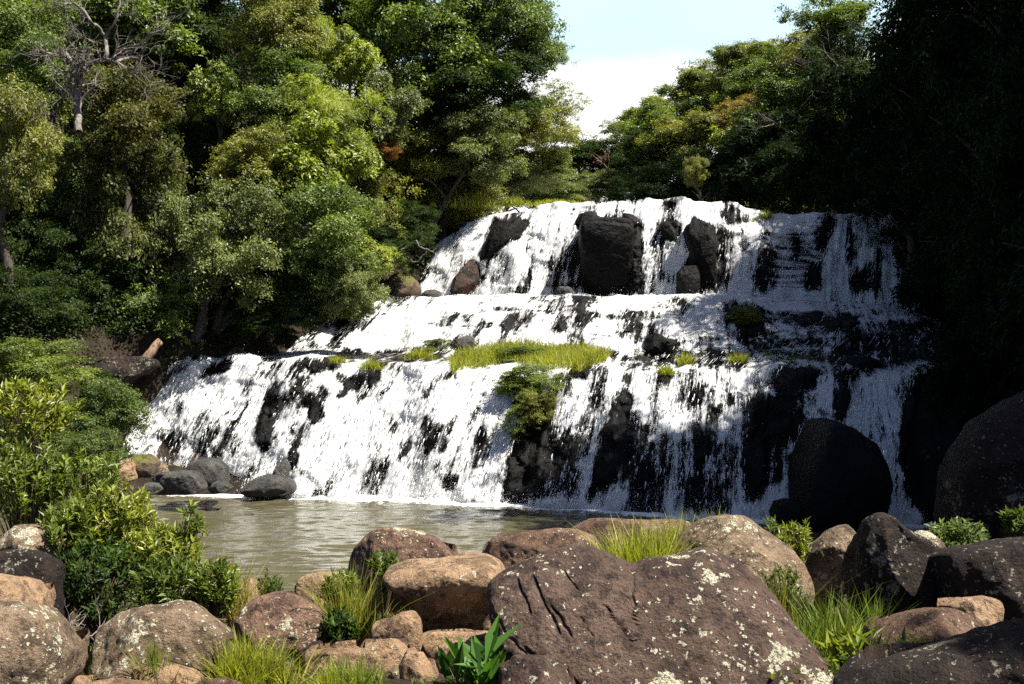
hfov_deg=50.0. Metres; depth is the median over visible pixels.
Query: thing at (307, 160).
tree
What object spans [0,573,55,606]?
boulder
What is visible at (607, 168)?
bare tree
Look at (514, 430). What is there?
bush
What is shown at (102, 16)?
tree
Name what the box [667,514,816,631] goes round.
boulder
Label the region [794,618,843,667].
grass tuft
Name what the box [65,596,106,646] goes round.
dry twigs
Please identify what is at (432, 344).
bush
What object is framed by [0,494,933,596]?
pool water
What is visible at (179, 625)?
boulder
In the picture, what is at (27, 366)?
bush
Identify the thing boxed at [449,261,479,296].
boulder
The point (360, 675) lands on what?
grass tuft
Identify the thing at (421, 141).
tree
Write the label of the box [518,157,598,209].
tree
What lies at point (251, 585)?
boulder
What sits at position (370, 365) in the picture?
grass tuft
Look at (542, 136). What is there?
tree
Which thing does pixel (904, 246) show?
bank undergrowth
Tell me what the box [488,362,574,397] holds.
bush
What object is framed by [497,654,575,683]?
boulder
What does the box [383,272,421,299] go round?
boulder
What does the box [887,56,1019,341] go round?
tree
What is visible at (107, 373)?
bush
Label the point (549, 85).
tree
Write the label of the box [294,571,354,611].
boulder
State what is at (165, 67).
tree
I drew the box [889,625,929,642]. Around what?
leafy plant
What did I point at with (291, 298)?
tree
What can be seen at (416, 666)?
boulder
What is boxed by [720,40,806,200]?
tree
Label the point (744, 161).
tree
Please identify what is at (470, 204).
grass tuft
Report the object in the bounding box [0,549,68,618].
boulder
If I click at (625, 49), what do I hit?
sky
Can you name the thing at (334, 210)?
tree
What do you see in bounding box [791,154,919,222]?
tree
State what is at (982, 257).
tree
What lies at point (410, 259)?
bare dead branch
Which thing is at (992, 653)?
boulder
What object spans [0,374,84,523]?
leafy shrub
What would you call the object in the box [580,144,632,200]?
tree
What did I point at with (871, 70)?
tree
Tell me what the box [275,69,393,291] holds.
tree
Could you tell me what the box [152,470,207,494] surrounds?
boulder
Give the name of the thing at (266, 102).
tree
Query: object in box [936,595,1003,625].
boulder
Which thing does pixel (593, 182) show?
tree
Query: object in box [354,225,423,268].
bush
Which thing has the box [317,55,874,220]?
valley undergrowth
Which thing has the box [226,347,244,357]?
boulder
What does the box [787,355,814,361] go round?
grass tuft
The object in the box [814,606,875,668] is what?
leafy plant
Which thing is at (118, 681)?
boulder
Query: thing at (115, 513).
leafy shrub
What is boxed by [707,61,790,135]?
tree
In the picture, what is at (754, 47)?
tree
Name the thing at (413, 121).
tree
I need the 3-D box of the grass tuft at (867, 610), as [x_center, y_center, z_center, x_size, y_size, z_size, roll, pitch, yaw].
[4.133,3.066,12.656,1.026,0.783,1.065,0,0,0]
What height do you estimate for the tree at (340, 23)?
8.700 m
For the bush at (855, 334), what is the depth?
38.06 m
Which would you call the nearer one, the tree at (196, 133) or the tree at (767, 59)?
the tree at (196, 133)
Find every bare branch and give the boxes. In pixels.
[738,104,801,136]
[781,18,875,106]
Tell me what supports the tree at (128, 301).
on the ground at (140, 342)
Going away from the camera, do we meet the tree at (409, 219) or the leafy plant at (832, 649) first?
the leafy plant at (832, 649)
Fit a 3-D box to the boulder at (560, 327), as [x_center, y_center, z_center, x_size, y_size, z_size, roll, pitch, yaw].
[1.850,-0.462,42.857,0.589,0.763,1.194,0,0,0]
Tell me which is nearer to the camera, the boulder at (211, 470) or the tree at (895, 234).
the boulder at (211, 470)
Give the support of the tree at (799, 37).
on the ground at (140, 342)
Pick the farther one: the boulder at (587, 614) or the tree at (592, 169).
the tree at (592, 169)
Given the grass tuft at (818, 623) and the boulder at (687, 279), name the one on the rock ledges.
the boulder at (687, 279)
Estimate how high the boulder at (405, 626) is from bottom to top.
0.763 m
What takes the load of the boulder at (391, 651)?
on the ground at (140, 342)
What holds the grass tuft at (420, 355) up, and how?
on the rock ledges
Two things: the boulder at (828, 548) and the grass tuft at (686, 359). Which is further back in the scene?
the grass tuft at (686, 359)
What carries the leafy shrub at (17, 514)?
on the ground at (140, 342)
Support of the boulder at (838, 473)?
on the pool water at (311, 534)
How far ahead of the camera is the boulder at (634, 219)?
49.46 m
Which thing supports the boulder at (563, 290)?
on the rock ledges
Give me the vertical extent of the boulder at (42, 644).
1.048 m
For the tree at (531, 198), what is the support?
on the ground at (140, 342)
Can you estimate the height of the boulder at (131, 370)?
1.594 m
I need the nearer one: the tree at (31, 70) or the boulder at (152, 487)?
the boulder at (152, 487)
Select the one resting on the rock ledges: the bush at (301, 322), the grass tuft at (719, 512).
the bush at (301, 322)
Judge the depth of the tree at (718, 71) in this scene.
76.25 m
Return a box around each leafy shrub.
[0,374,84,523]
[0,433,79,533]
[35,494,105,626]
[40,447,134,584]
[54,531,144,638]
[55,479,167,622]
[117,519,211,587]
[123,552,211,607]
[175,498,210,551]
[186,556,244,618]
[257,567,288,594]
[316,565,360,612]
[319,604,361,642]
[365,547,401,618]
[759,562,809,614]
[761,515,786,540]
[768,668,806,683]
[776,516,812,562]
[819,651,849,675]
[925,516,990,546]
[995,504,1023,537]
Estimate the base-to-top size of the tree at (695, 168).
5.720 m
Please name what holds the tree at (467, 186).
on the ground at (140, 342)
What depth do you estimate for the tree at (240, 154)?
41.00 m
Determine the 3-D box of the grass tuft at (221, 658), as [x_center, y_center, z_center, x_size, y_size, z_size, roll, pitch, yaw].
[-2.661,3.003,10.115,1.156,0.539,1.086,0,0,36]
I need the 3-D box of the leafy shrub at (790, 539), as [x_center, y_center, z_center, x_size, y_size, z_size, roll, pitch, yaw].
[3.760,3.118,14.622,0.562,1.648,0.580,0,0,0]
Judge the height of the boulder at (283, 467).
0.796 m
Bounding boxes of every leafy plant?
[423,613,522,683]
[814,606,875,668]
[832,611,892,662]
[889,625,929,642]
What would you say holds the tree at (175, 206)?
on the ground at (140, 342)
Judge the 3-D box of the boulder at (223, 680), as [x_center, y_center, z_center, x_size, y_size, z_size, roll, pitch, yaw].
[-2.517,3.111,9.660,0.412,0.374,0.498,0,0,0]
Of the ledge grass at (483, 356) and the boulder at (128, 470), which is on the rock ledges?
the ledge grass at (483, 356)
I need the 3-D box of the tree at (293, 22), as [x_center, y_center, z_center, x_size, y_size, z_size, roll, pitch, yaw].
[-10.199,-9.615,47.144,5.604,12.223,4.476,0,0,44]
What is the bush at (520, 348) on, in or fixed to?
on the rock ledges
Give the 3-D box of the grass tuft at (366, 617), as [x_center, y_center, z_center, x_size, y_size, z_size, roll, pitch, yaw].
[-1.982,2.985,12.696,2.669,1.121,1.987,0,0,0]
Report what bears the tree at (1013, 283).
on the ground at (140, 342)
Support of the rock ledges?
on the ground at (140, 342)
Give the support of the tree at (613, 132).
on the ground at (140, 342)
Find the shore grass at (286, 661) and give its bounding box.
[76,601,835,683]
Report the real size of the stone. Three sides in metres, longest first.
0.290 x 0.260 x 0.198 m
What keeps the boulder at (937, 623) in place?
on the ground at (140, 342)
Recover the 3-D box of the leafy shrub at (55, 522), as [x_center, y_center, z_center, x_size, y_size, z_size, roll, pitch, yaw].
[-5.843,3.009,14.658,0.987,1.952,0.941,0,0,-38]
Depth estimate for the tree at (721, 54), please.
73.35 m
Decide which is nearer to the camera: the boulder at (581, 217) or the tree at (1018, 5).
the tree at (1018, 5)
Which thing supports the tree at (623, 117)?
on the ground at (140, 342)
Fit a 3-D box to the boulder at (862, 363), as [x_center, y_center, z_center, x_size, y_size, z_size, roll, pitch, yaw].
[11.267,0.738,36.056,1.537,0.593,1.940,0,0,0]
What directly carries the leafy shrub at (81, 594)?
on the ground at (140, 342)
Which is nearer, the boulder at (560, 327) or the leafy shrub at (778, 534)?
the leafy shrub at (778, 534)
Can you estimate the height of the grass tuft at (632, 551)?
1.036 m
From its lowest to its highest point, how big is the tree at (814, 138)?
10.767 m
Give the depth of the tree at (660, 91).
77.11 m
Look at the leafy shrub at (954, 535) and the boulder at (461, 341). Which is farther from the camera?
the boulder at (461, 341)
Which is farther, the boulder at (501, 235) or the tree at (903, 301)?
the boulder at (501, 235)
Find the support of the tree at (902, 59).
on the ground at (140, 342)
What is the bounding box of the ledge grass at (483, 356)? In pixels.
[442,333,616,373]
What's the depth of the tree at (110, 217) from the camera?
39.59 m
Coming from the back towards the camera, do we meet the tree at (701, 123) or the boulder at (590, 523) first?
the tree at (701, 123)
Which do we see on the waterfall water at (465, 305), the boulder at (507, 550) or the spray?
the spray
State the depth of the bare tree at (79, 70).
33.34 m
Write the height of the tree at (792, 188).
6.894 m
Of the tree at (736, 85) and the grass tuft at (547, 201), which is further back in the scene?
the tree at (736, 85)
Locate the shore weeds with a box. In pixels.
[75,600,835,683]
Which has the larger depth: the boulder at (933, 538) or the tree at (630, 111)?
the tree at (630, 111)
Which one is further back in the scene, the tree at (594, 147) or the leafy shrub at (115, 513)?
the tree at (594, 147)
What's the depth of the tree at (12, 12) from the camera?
44.46 m
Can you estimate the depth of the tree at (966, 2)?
40.96 m
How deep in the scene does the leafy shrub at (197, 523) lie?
14.39 m
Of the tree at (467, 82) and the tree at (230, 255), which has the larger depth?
the tree at (467, 82)
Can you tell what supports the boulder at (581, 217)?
on the rock ledges
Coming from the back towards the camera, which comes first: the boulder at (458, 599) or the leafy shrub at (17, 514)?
the leafy shrub at (17, 514)
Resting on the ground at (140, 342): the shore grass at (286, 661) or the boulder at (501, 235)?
the shore grass at (286, 661)
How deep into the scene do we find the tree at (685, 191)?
63.49 m
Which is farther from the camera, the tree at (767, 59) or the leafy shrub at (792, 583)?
the tree at (767, 59)
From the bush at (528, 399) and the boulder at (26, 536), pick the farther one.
the bush at (528, 399)
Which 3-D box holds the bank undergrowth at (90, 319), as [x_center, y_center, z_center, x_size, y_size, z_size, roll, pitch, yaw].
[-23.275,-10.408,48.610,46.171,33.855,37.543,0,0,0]
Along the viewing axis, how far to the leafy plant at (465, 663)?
9.46 m
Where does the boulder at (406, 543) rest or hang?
on the ground at (140, 342)
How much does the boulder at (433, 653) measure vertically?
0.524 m
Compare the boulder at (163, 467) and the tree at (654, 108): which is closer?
the boulder at (163, 467)
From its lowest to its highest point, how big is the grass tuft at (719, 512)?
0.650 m
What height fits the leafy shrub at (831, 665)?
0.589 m
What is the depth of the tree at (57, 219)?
40.12 m
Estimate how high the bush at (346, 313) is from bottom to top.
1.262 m
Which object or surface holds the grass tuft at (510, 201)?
on the ground at (140, 342)
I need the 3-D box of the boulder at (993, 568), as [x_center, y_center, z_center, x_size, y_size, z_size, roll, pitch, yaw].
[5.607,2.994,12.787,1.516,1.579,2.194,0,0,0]
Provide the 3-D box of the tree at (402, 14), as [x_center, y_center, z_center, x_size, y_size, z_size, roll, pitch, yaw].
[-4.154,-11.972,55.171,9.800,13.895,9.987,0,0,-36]
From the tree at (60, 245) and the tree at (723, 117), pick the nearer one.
the tree at (60, 245)
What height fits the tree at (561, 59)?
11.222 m
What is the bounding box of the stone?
[284,662,296,672]
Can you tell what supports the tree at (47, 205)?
on the ground at (140, 342)
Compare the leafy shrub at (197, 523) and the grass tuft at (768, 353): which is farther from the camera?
the grass tuft at (768, 353)
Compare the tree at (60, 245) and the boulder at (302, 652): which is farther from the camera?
the tree at (60, 245)
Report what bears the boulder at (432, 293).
on the rock ledges
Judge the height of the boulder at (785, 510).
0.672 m
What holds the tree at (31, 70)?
on the ground at (140, 342)
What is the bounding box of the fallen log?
[142,338,162,357]
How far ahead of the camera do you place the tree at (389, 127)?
45.68 m
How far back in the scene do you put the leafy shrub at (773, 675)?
9.58 m
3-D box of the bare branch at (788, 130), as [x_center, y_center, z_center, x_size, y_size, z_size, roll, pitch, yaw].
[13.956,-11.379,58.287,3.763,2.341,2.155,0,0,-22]
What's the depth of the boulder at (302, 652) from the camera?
11.06 m
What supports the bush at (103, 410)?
on the ground at (140, 342)
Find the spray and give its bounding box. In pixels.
[123,202,947,525]
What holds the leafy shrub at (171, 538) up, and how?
on the ground at (140, 342)
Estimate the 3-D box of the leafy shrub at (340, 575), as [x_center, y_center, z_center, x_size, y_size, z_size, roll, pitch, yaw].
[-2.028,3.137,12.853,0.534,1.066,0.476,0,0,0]
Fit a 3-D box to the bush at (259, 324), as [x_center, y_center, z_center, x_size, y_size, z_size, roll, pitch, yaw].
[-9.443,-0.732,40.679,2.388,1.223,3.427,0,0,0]
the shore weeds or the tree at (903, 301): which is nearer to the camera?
the shore weeds
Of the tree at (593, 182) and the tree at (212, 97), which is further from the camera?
the tree at (593, 182)
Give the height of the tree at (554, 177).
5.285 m
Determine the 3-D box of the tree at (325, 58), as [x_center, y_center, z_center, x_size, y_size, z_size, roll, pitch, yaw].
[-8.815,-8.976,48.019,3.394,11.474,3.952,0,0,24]
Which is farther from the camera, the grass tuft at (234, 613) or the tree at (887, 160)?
the tree at (887, 160)
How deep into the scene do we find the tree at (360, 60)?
47.45 m
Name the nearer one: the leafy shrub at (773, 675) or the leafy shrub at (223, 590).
the leafy shrub at (773, 675)
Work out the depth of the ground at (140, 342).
38.80 m
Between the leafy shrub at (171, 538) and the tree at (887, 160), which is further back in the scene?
the tree at (887, 160)
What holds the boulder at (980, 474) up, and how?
on the ground at (140, 342)
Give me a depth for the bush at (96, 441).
20.77 m
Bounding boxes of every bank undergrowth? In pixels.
[0,0,469,495]
[770,125,1023,394]
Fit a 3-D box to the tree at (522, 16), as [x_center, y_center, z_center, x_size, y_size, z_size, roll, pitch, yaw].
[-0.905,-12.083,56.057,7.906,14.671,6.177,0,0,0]
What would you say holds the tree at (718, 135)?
on the ground at (140, 342)
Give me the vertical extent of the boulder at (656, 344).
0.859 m
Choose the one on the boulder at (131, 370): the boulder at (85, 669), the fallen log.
the fallen log
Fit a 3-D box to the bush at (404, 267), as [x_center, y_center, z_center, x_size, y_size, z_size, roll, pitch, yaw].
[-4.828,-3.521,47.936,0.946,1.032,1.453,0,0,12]
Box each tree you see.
[0,0,107,75]
[0,26,122,157]
[0,73,68,329]
[0,168,77,284]
[0,262,94,335]
[2,0,190,149]
[5,175,100,283]
[14,221,138,319]
[28,126,114,217]
[38,251,160,335]
[46,54,192,288]
[51,0,208,139]
[61,122,198,291]
[97,283,172,329]
[118,263,205,347]
[134,182,228,319]
[141,0,246,86]
[146,0,279,123]
[158,106,252,207]
[174,170,296,342]
[180,59,245,207]
[197,275,285,336]
[198,118,327,293]
[199,41,340,236]
[212,172,387,333]
[216,247,395,334]
[218,243,346,347]
[219,0,327,231]
[233,0,369,59]
[257,109,385,272]
[275,10,354,250]
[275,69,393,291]
[302,0,434,129]
[313,64,434,290]
[321,24,387,271]
[336,0,506,228]
[336,162,427,273]
[346,66,493,204]
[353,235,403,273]
[354,138,402,197]
[356,120,475,231]
[364,195,440,288]
[396,150,509,232]
[411,40,556,243]
[417,99,535,263]
[422,0,570,235]
[427,145,548,223]
[460,23,579,216]
[462,84,593,224]
[467,76,592,218]
[469,146,579,221]
[489,182,576,212]
[512,182,616,212]
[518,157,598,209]
[529,136,611,192]
[569,167,629,206]
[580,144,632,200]
[588,149,616,183]
[591,118,661,173]
[592,158,683,203]
[600,110,636,200]
[608,124,690,198]
[613,94,724,179]
[620,94,677,200]
[631,105,723,169]
[651,63,721,151]
[665,57,745,107]
[667,146,745,203]
[682,153,709,200]
[701,108,804,211]
[704,107,779,212]
[705,38,773,201]
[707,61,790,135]
[710,91,759,195]
[715,67,841,205]
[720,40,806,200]
[737,36,794,211]
[752,134,851,214]
[769,22,869,211]
[773,0,878,218]
[786,60,918,206]
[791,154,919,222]
[794,17,885,205]
[840,72,967,310]
[851,0,992,212]
[858,0,959,135]
[873,171,969,268]
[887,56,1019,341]
[889,265,978,326]
[891,173,1015,330]
[928,0,1020,320]
[933,162,1023,328]
[968,190,1023,375]
[975,0,1023,71]
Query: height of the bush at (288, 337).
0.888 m
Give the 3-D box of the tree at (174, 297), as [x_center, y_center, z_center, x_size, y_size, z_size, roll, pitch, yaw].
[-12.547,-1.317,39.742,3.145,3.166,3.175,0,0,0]
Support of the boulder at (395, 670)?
on the ground at (140, 342)
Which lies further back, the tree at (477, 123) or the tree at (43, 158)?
the tree at (477, 123)
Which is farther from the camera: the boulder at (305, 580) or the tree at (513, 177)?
the tree at (513, 177)
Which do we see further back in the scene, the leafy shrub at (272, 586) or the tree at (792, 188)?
the tree at (792, 188)
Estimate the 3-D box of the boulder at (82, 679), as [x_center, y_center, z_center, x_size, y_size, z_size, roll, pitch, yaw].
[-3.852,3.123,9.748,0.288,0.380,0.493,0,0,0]
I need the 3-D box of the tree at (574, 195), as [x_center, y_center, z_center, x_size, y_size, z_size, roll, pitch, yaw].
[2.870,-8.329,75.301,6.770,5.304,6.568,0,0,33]
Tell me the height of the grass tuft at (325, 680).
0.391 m
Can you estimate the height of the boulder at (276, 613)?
0.923 m
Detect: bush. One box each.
[0,335,101,411]
[30,422,146,496]
[56,374,154,461]
[71,366,118,396]
[228,307,287,338]
[270,327,301,349]
[277,303,333,334]
[333,293,377,321]
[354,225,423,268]
[392,252,411,271]
[422,337,452,353]
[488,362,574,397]
[489,344,549,362]
[489,405,541,440]
[508,387,561,434]
[725,305,764,324]
[845,327,864,346]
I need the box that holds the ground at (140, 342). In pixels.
[0,0,1023,683]
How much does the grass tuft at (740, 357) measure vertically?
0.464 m
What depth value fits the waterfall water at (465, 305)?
38.20 m
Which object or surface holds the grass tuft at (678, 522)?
on the ground at (140, 342)
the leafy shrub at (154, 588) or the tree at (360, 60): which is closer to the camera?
the leafy shrub at (154, 588)
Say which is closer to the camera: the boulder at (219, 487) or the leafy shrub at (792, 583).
the leafy shrub at (792, 583)
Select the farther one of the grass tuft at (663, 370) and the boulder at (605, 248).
the boulder at (605, 248)
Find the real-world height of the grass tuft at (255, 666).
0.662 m
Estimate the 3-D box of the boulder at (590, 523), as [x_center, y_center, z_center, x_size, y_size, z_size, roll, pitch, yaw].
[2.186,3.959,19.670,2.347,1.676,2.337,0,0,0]
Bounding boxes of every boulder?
[0,524,67,561]
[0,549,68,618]
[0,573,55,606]
[0,601,89,683]
[71,675,95,683]
[82,650,90,675]
[83,356,159,397]
[88,600,235,680]
[90,678,153,683]
[116,458,137,483]
[130,454,160,477]
[132,660,205,683]
[143,481,163,493]
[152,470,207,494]
[160,462,168,471]
[184,457,230,488]
[204,677,244,683]
[208,481,233,493]
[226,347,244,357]
[232,578,262,620]
[233,591,325,658]
[240,473,296,497]
[273,459,291,476]
[293,640,322,670]
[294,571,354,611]
[303,638,409,673]
[348,527,458,612]
[368,610,422,651]
[382,552,504,650]
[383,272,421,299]
[391,665,399,678]
[399,652,438,681]
[404,647,417,655]
[420,289,440,299]
[422,629,487,657]
[428,642,504,671]
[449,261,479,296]
[451,336,474,351]
[480,218,524,263]
[482,528,602,568]
[486,543,835,683]
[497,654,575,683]
[553,321,566,335]
[554,285,576,297]
[572,518,691,554]
[575,211,599,225]
[578,217,633,295]
[622,213,643,227]
[643,333,679,355]
[658,221,678,250]
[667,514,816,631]
[676,265,699,296]
[683,221,715,287]
[769,498,803,525]
[787,418,892,530]
[804,524,855,626]
[833,618,1023,683]
[834,355,881,373]
[841,512,939,626]
[862,607,985,647]
[914,530,945,547]
[928,537,1023,620]
[933,391,1023,539]
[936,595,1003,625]
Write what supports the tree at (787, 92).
on the ground at (140, 342)
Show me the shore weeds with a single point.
(378, 675)
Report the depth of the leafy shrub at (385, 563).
14.30 m
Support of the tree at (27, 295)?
on the ground at (140, 342)
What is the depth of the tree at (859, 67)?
59.28 m
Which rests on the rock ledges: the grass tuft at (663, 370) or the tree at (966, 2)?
the grass tuft at (663, 370)
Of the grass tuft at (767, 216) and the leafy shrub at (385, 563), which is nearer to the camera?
the leafy shrub at (385, 563)
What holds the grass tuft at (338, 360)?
on the rock ledges
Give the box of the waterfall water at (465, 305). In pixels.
[119,197,948,524]
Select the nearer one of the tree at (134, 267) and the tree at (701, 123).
the tree at (134, 267)
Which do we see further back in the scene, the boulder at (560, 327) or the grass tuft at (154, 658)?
the boulder at (560, 327)
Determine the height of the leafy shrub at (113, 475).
2.909 m
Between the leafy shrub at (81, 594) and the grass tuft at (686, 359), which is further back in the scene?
the grass tuft at (686, 359)
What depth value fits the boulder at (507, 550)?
14.87 m
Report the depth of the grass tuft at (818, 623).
11.61 m
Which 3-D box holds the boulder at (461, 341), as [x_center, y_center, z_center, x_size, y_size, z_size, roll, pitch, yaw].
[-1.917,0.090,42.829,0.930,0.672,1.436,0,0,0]
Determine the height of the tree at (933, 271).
7.924 m
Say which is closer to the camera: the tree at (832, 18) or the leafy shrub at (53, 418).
the leafy shrub at (53, 418)
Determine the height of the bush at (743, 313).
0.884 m
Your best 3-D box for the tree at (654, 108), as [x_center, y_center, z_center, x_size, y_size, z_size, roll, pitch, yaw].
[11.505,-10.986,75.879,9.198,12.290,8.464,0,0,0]
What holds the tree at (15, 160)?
on the ground at (140, 342)
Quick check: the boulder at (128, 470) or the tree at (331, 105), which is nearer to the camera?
the boulder at (128, 470)
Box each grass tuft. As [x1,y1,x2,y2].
[115,638,187,680]
[160,670,201,683]
[171,548,285,619]
[178,624,345,683]
[193,644,244,676]
[216,556,439,642]
[294,659,355,683]
[299,648,400,683]
[323,355,350,362]
[347,354,388,369]
[401,345,441,359]
[443,193,503,210]
[488,194,533,207]
[526,198,593,207]
[564,513,755,562]
[627,508,706,547]
[649,362,679,374]
[673,349,703,365]
[689,504,754,518]
[724,351,753,362]
[752,553,880,630]
[759,209,774,218]
[762,351,771,356]
[779,581,916,664]
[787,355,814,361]
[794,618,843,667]
[826,581,918,633]
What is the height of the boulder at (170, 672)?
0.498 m
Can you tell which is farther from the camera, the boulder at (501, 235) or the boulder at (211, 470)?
the boulder at (501, 235)
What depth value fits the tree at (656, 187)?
64.91 m
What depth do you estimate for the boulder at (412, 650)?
10.60 m
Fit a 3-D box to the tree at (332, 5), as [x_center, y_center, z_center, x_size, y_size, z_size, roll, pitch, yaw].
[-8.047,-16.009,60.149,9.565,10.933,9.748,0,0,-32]
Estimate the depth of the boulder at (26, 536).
14.27 m
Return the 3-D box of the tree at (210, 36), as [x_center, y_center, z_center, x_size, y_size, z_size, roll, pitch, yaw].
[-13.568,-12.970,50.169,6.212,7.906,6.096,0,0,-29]
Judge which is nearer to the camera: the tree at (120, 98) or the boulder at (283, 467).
the boulder at (283, 467)
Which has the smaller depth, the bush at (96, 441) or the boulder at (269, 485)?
the bush at (96, 441)
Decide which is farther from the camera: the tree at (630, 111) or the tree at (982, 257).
the tree at (630, 111)
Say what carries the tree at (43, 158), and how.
on the ground at (140, 342)
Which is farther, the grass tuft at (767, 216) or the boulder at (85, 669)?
the grass tuft at (767, 216)
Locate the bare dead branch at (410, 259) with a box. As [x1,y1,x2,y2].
[392,240,435,264]
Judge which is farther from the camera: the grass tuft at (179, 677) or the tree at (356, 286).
the tree at (356, 286)
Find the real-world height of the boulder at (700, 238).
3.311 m
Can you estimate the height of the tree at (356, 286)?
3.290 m
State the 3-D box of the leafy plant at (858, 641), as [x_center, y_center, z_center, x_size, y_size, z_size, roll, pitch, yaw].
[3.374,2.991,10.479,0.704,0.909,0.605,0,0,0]
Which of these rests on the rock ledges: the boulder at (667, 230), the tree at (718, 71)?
the boulder at (667, 230)
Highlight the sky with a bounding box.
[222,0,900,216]
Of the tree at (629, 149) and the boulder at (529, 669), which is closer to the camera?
the boulder at (529, 669)
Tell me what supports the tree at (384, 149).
on the ground at (140, 342)
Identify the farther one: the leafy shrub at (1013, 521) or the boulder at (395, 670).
the leafy shrub at (1013, 521)
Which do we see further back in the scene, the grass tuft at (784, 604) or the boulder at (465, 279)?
the boulder at (465, 279)
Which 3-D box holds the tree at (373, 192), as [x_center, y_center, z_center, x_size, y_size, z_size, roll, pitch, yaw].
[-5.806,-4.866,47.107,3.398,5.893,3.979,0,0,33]
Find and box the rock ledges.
[161,200,979,524]
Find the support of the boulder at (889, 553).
on the ground at (140, 342)
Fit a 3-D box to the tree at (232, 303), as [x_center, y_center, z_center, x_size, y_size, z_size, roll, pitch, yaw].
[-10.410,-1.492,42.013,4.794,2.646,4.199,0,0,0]
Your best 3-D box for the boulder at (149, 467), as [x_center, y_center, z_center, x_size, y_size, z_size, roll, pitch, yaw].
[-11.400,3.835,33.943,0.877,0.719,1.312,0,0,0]
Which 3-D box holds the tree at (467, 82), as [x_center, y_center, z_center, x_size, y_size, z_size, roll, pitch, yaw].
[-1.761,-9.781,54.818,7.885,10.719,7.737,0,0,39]
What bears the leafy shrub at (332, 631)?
on the ground at (140, 342)
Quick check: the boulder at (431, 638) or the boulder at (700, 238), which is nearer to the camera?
the boulder at (431, 638)

